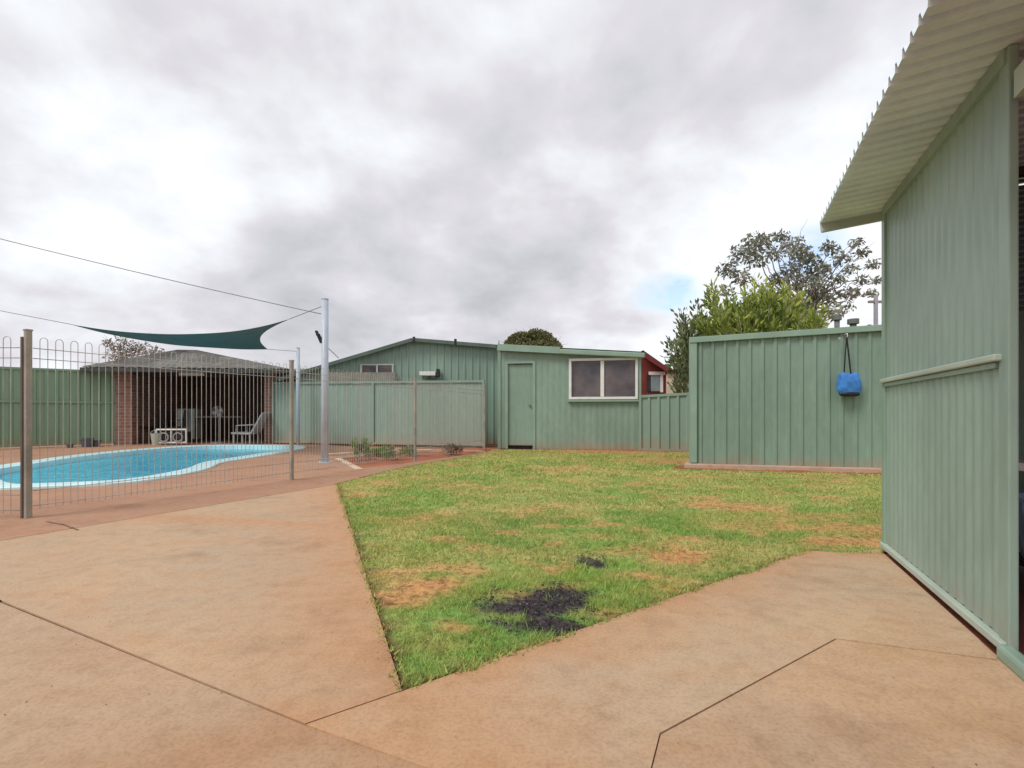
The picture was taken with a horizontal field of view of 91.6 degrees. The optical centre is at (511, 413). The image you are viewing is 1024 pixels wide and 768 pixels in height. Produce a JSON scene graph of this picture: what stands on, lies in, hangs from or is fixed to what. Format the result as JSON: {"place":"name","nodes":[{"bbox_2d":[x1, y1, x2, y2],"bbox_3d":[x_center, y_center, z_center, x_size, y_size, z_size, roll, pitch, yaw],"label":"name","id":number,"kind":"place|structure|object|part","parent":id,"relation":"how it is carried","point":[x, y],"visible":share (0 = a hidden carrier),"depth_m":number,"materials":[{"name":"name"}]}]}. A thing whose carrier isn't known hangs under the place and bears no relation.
{"place":"outdoors","nodes":[
{"label":"outdoors","id":0,"kind":"place"},
{"bbox_2d":[0,485,401,725],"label":"pavement","id":1,"kind":"structure","parent":0,"point":[309,669],"depth_m":2.24,"materials":[{"name":"concrete"}]},
{"bbox_2d":[46,521,78,529],"bbox_3d":[-3.280,0.816,3.641,0.562,0.001,0.036,0,0,30],"label":"pavement crack","id":2,"kind":"object","parent":1,"relation":"on","point":[64,524],"visible":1,"depth_m":3.62,"materials":[{"name":"concrete"}]},
{"bbox_2d":[0,602,280,715],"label":"pavement crack","id":3,"kind":"object","parent":1,"relation":"on","point":[102,643],"visible":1,"depth_m":1.83,"materials":[{"name":"concrete"}]},
{"bbox_2d":[0,603,422,767],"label":"pavement","id":4,"kind":"structure","parent":0,"point":[67,688],"depth_m":1.33,"materials":[{"name":"brown concrete"}]},
{"bbox_2d":[0,439,484,540],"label":"pool deck","id":5,"kind":"structure","parent":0,"point":[78,513],"depth_m":5.36,"materials":[{"name":"concrete"}]},
{"bbox_2d":[0,336,23,517],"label":"pool gate","id":6,"kind":"structure","parent":5,"relation":"on","point":[21,347],"depth_m":3.90,"materials":[{"name":"grey metal"}]},
{"bbox_2d":[0,366,114,447],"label":"metal fence","id":7,"kind":"object","parent":5,"relation":"on","point":[39,406],"visible":0.66,"depth_m":12.28,"materials":[{"name":"green metal"}]},
{"bbox_2d":[79,438,93,446],"bbox_3d":[-10.352,0.710,12.123,0.286,0.220,0.286,0,0,0],"label":"plant pot","id":8,"kind":"object","parent":5,"relation":"on","point":[88,442],"visible":0.87,"depth_m":12.04,"materials":[{"name":"grey plastic"}]},
{"bbox_2d":[93,440,101,446],"bbox_3d":[-10.293,0.740,12.320,0.220,0.160,0.220,0,0,0],"label":"plant pot","id":9,"kind":"object","parent":5,"relation":"on","point":[96,443],"visible":0.73,"depth_m":12.26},
{"bbox_2d":[139,420,153,442],"bbox_3d":[-10.385,0.360,13.916,0.502,0.921,0.483,0,0,17],"label":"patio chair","id":10,"kind":"object","parent":5,"relation":"on","point":[152,427],"visible":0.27,"depth_m":13.99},
{"bbox_2d":[0,444,305,489],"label":"swimming pool","id":11,"kind":"structure","parent":5,"relation":"in","point":[37,463],"depth_m":8.53,"materials":[{"name":"white concrete"}]},
{"bbox_2d":[0,449,275,483],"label":"pool water","id":12,"kind":"structure","parent":11,"relation":"in","point":[127,466],"depth_m":8.34,"materials":[{"name":"blue liquid"}]},
{"bbox_2d":[150,431,161,444],"bbox_3d":[-9.230,0.627,12.942,0.300,0.385,0.300,0,0,0],"label":"bucket","id":13,"kind":"object","parent":5,"relation":"on","point":[157,440],"visible":0.69,"depth_m":12.84,"materials":[{"name":"white plastic"}]},
{"bbox_2d":[155,410,168,431],"bbox_3d":[-10.244,0.360,14.355,0.484,0.921,0.502,0,0,-21],"label":"patio chair","id":14,"kind":"object","parent":5,"relation":"on","point":[162,419],"visible":0.26,"depth_m":14.55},
{"bbox_2d":[155,429,190,443],"bbox_3d":[-8.866,0.591,13.060,0.764,0.386,0.338,0,0,-7],"label":"bench","id":15,"kind":"object","parent":5,"relation":"on","point":[168,437],"visible":0.8,"depth_m":12.95,"materials":[{"name":"white paint"}]},
{"bbox_2d":[163,410,185,431],"bbox_3d":[-9.438,0.360,13.941,0.502,0.920,0.482,0,0,-42],"label":"patio chair","id":16,"kind":"object","parent":5,"relation":"on","point":[183,418],"visible":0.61,"depth_m":13.92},
{"bbox_2d":[80,350,295,444],"bbox_3d":[-8.581,-0.506,14.738,5.008,2.653,4.050,0,0,-7],"label":"pool hut","id":17,"kind":"object","parent":5,"relation":"on","point":[127,405],"visible":0.77,"depth_m":13.88,"materials":[{"name":"red brick"}]},
{"bbox_2d":[177,409,203,438],"bbox_3d":[-9.293,0.305,14.388,0.496,0.870,0.555,0,0,-7],"label":"table","id":18,"kind":"object","parent":5,"relation":"on","point":[191,413],"visible":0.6,"depth_m":14.15,"materials":[{"name":"paint"}]},
{"bbox_3d":[-9.370,0.320,14.115,0.214,0.800,0.033,0,0,-7],"label":"cabinet door","id":19,"kind":"part","parent":18,"relation":"part of","materials":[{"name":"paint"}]},
{"bbox_3d":[-9.151,0.320,14.144,0.214,0.800,0.058,0,0,0],"label":"cabinet door","id":20,"kind":"part","parent":18,"relation":"part of","materials":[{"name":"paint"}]},
{"bbox_2d":[211,406,226,443],"bbox_3d":[-8.091,0.307,13.742,0.375,1.026,0.375,0,0,0],"label":"pedestal fan","id":21,"kind":"object","parent":5,"relation":"on","point":[219,412],"visible":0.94,"depth_m":13.68,"materials":[{"name":"white plastic"}]},
{"bbox_2d":[194,416,251,441],"bbox_3d":[-8.503,0.453,14.647,1.315,0.735,0.800,0,0,-7],"label":"patio table","id":22,"kind":"object","parent":5,"relation":"on","point":[208,417],"visible":0.71,"depth_m":14.36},
{"bbox_2d":[231,413,271,443],"bbox_3d":[-6.924,0.400,13.250,0.834,0.840,0.568,0,0,0],"label":"lounge chair","id":23,"kind":"object","parent":5,"relation":"on","point":[265,417],"visible":0.84,"depth_m":13.15,"materials":[{"name":"white plastic"}]},
{"bbox_2d":[23,329,485,518],"bbox_3d":[-2.163,0.101,7.629,0.153,1.519,8.177,0,0,23],"label":"pool fence","id":24,"kind":"object","parent":5,"relation":"on","point":[475,440],"visible":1,"depth_m":5.55,"materials":[{"name":"metal"}]},
{"bbox_2d":[296,348,299,444],"bbox_3d":[-5.543,-0.440,12.900,0.100,2.519,0.100,0,0,0],"label":"sail pole","id":25,"kind":"object","parent":5,"relation":"on","point":[297,398],"visible":0.9,"depth_m":12.86,"materials":[{"name":"silver metal"}]},
{"bbox_2d":[315,298,331,462],"bbox_3d":[-3.142,-0.532,8.326,0.247,2.763,0.217,0,0,0],"label":"sail pole","id":26,"kind":"object","parent":5,"relation":"on","point":[323,338],"visible":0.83,"depth_m":8.28,"materials":[{"name":"silver metal"}]},
{"bbox_2d":[0,307,319,350],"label":"shade sail","id":27,"kind":"object","parent":26,"relation":"attached to","point":[248,339],"visible":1,"depth_m":9.61,"materials":[{"name":"green fabric"}]},
{"bbox_2d":[335,458,362,469],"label":"garden kerb","id":28,"kind":"structure","parent":5,"relation":"on","point":[353,466],"depth_m":7.74,"materials":[{"name":"beige concrete"}]},
{"bbox_2d":[273,380,484,446],"bbox_3d":[-3.556,-0.015,12.763,5.900,1.670,0.064,0,0,12],"label":"metal fence","id":29,"kind":"object","parent":5,"relation":"on","point":[423,416],"visible":0.66,"depth_m":12.71,"materials":[{"name":"green metal"}]},
{"bbox_2d":[329,449,431,455],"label":"garden kerb","id":30,"kind":"structure","parent":5,"relation":"on","point":[398,451],"depth_m":9.90,"materials":[{"name":"beige concrete"}]},
{"bbox_3d":[-11.769,-1.597,7.500,0.193,4.833,0.193,0,0,0],"label":"wire pole","id":31,"kind":"object","parent":5,"relation":"on","visible":0},
{"bbox_2d":[0,238,320,313],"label":"overhead wire","id":32,"kind":"object","parent":31,"relation":"attached to","point":[158,277],"visible":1,"depth_m":8.67,"materials":[{"name":"grey metal"}]},
{"bbox_2d":[345,452,477,467],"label":"garden soil","id":33,"kind":"structure","parent":0,"point":[406,459],"depth_m":9.03,"materials":[{"name":"red soil"}]},
{"bbox_2d":[349,437,382,461],"bbox_3d":[-2.597,0.635,8.826,0.569,0.442,0.532,0,0,-29],"label":"garden plant","id":34,"kind":"object","parent":33,"relation":"on","point":[366,450],"visible":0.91,"depth_m":8.80,"materials":[{"name":"green plant"}]},
{"bbox_2d":[372,446,385,456],"bbox_3d":[-2.560,0.749,9.614,0.417,0.259,0.317,0,0,-26],"label":"garden plant","id":35,"kind":"object","parent":33,"relation":"on","point":[376,451],"visible":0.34,"depth_m":9.55,"materials":[{"name":"green plant"}]},
{"bbox_2d":[380,444,404,460],"bbox_3d":[-2.143,0.717,8.831,0.490,0.394,0.445,0,0,0],"label":"garden plant","id":36,"kind":"object","parent":33,"relation":"on","point":[390,449],"visible":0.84,"depth_m":8.86,"materials":[{"name":"green plant"}]},
{"bbox_2d":[398,445,418,456],"bbox_3d":[-1.994,0.741,9.743,0.433,0.268,0.378,0,0,0],"label":"garden plant","id":37,"kind":"object","parent":33,"relation":"on","point":[410,451],"visible":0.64,"depth_m":9.68,"materials":[{"name":"green plant"}]},
{"bbox_2d":[441,442,463,455],"bbox_3d":[-1.192,0.720,10.003,0.481,0.289,0.625,0,0,0],"label":"garden plant","id":38,"kind":"object","parent":33,"relation":"on","point":[456,448],"visible":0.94,"depth_m":9.92,"materials":[{"name":"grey plant"}]},
{"bbox_2d":[0,0,1023,369],"label":"sky","id":39,"kind":"structure","parent":0,"point":[579,172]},
{"bbox_2d":[334,449,893,691],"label":"lawn grass","id":40,"kind":"structure","parent":0,"point":[373,517],"depth_m":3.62,"materials":[{"name":"green plant"}]},
{"bbox_2d":[460,552,619,635],"bbox_3d":[0.260,0.820,2.311,0.642,0.016,1.188,0,0,43],"label":"ash","id":41,"kind":"object","parent":40,"relation":"on","point":[556,604],"visible":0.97,"depth_m":2.13},
{"bbox_2d":[639,392,688,451],"bbox_3d":[3.357,0.180,10.764,1.187,1.280,0.064,0,0,18],"label":"metal fence","id":42,"kind":"object","parent":40,"relation":"on","point":[663,422],"visible":0.79,"depth_m":10.79,"materials":[{"name":"green metal"}]},
{"bbox_2d":[674,466,881,474],"bbox_3d":[4.144,0.800,6.908,3.600,0.081,0.253,0,0,15],"label":"concrete slab","id":43,"kind":"object","parent":40,"relation":"on","point":[767,470],"visible":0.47,"depth_m":7.05,"materials":[{"name":"beige concrete"}]},
{"bbox_2d":[684,324,881,472],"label":"fence","id":44,"kind":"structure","parent":40,"relation":"on","point":[773,400],"depth_m":7.17,"materials":[{"name":"green metal"}]},
{"bbox_2d":[836,333,861,396],"bbox_3d":[4.658,-0.669,6.881,0.323,0.874,0.143,0,0,0],"label":"peg bag","id":45,"kind":"object","parent":44,"relation":"hanging from","point":[849,385],"visible":1,"depth_m":6.83,"materials":[{"name":"blue fabric"}]},
{"bbox_2d":[306,550,995,767],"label":"path","id":46,"kind":"structure","parent":0,"point":[616,693],"depth_m":1.60,"materials":[{"name":"beige concrete"}]},
{"bbox_2d":[640,350,672,394],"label":"red house","id":47,"kind":"structure","parent":0,"point":[654,372],"depth_m":17.98,"materials":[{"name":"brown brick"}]},
{"bbox_2d":[647,372,664,391],"bbox_3d":[5.192,-1.130,17.940,0.643,0.740,0.080,0,0,0],"label":"window frame","id":48,"kind":"structure","parent":47,"relation":"in","point":[654,379],"depth_m":17.94,"materials":[{"name":"white paint"}]},
{"bbox_2d":[337,444,996,690],"bbox_3d":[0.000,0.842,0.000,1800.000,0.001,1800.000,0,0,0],"label":"ground","id":49,"kind":"structure","parent":0,"point":[965,623],"depth_m":2.37,"materials":[{"name":"red soil"}]},
{"bbox_2d":[102,335,163,361],"bbox_3d":[-13.712,-1.087,18.034,3.168,3.830,1.392,0,0,14],"label":"scrubby tree","id":50,"kind":"object","parent":49,"relation":"on","point":[133,354],"visible":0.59,"depth_m":18.05,"materials":[{"name":"grey plant"}]},
{"bbox_2d":[277,337,644,449],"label":"green shed","id":51,"kind":"structure","parent":49,"relation":"on","point":[544,397],"depth_m":11.45,"materials":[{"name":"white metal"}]},
{"bbox_2d":[359,364,393,371],"bbox_3d":[-3.598,-1.105,13.259,0.921,0.425,0.038,0,0,0],"label":"window frame","id":52,"kind":"structure","parent":51,"relation":"in","point":[363,367],"depth_m":13.27,"materials":[{"name":"white metal"}]},
{"bbox_2d":[505,361,534,448],"bbox_3d":[0.198,-0.192,11.564,0.705,2.024,0.127,0,0,10],"label":"door","id":53,"kind":"structure","parent":51,"relation":"in","point":[519,375],"depth_m":11.56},
{"bbox_2d":[568,357,638,401],"bbox_3d":[2.039,-0.752,11.165,1.565,0.978,0.113,0,0,10],"label":"window","id":54,"kind":"structure","parent":51,"relation":"in","point":[589,378],"depth_m":11.17,"materials":[{"name":"grey glass"}]},
{"bbox_2d":[4,487,976,767],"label":"soil crumbs","id":55,"kind":"object","parent":49,"relation":"on","point":[488,663],"visible":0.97,"depth_m":1.92,"materials":[{"name":"brown soil"}]},
{"bbox_2d":[503,326,564,347],"bbox_3d":[0.925,-1.724,24.119,3.355,5.109,3.448,0,0,0],"label":"domed tree","id":56,"kind":"object","parent":49,"relation":"on","point":[537,337],"visible":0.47,"depth_m":23.32,"materials":[{"name":"green plant"}]},
{"bbox_2d":[660,298,708,392],"bbox_3d":[4.179,-0.971,11.899,1.249,3.615,1.360,0,0,25],"label":"dark shrub","id":57,"kind":"object","parent":49,"relation":"on","point":[678,361],"visible":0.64,"depth_m":11.70,"materials":[{"name":"green plant"}]},
{"bbox_2d":[692,273,834,335],"bbox_3d":[6.133,-1.427,12.244,3.924,4.559,2.216,0,0,0],"label":"leafy tree","id":58,"kind":"object","parent":49,"relation":"on","point":[764,312],"visible":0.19,"depth_m":11.74,"materials":[{"name":"green plant"}]},
{"bbox_2d":[715,221,881,321],"bbox_3d":[10.057,-2.917,17.046,6.546,7.486,2.595,0,0,0],"label":"gum tree","id":59,"kind":"object","parent":49,"relation":"on","point":[815,284],"visible":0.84,"depth_m":16.91,"materials":[{"name":"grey plant"}]},
{"bbox_2d":[868,295,881,324],"bbox_3d":[12.544,-1.605,17.000,0.750,4.849,0.126,0,0,0],"label":"utility pole","id":60,"kind":"object","parent":49,"relation":"on","point":[875,301],"visible":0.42,"depth_m":16.95,"materials":[{"name":"grey metal"}]},
{"bbox_2d":[820,0,1023,680],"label":"patio building","id":61,"kind":"structure","parent":49,"relation":"on","point":[930,178],"depth_m":2.00,"materials":[{"name":"green metal"}]},
{"bbox_2d":[1019,166,1023,310],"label":"slatted blind","id":62,"kind":"object","parent":61,"relation":"hanging from","point":[1021,171],"depth_m":2.29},
{"bbox_2d":[664,364,682,393],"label":"cream house","id":63,"kind":"structure","parent":0,"point":[668,389],"depth_m":23.00,"materials":[{"name":"beige paint"}]},
{"bbox_2d":[832,315,841,326],"bbox_3d":[7.505,-0.722,11.500,0.186,3.083,0.185,0,0,0],"label":"roof vent","id":64,"kind":"object","parent":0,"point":[836,319],"visible":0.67,"depth_m":11.45,"materials":[{"name":"grey metal"}]},
{"bbox_2d":[652,639,1023,767],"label":"pavement","id":65,"kind":"structure","parent":0,"point":[849,704],"depth_m":1.34,"materials":[{"name":"concrete"}]},
{"bbox_2d":[847,318,858,325],"bbox_3d":[7.878,-0.678,11.500,0.232,2.996,0.232,0,0,0],"label":"roof vent","id":66,"kind":"object","parent":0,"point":[853,322],"visible":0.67,"depth_m":11.43,"materials":[{"name":"grey metal"}]},
{"bbox_2d":[1019,492,1023,557],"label":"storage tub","id":67,"kind":"object","parent":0,"point":[1021,521],"visible":0.29,"depth_m":2.25,"materials":[{"name":"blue plastic"}]},
{"bbox_2d":[1019,457,1023,470],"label":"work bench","id":68,"kind":"object","parent":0,"point":[1021,463],"depth_m":2.14,"materials":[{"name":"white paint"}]},
{"bbox_2d":[1019,552,1023,566],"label":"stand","id":69,"kind":"object","parent":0,"point":[1021,561],"visible":0.12,"depth_m":2.25,"materials":[{"name":"black"}]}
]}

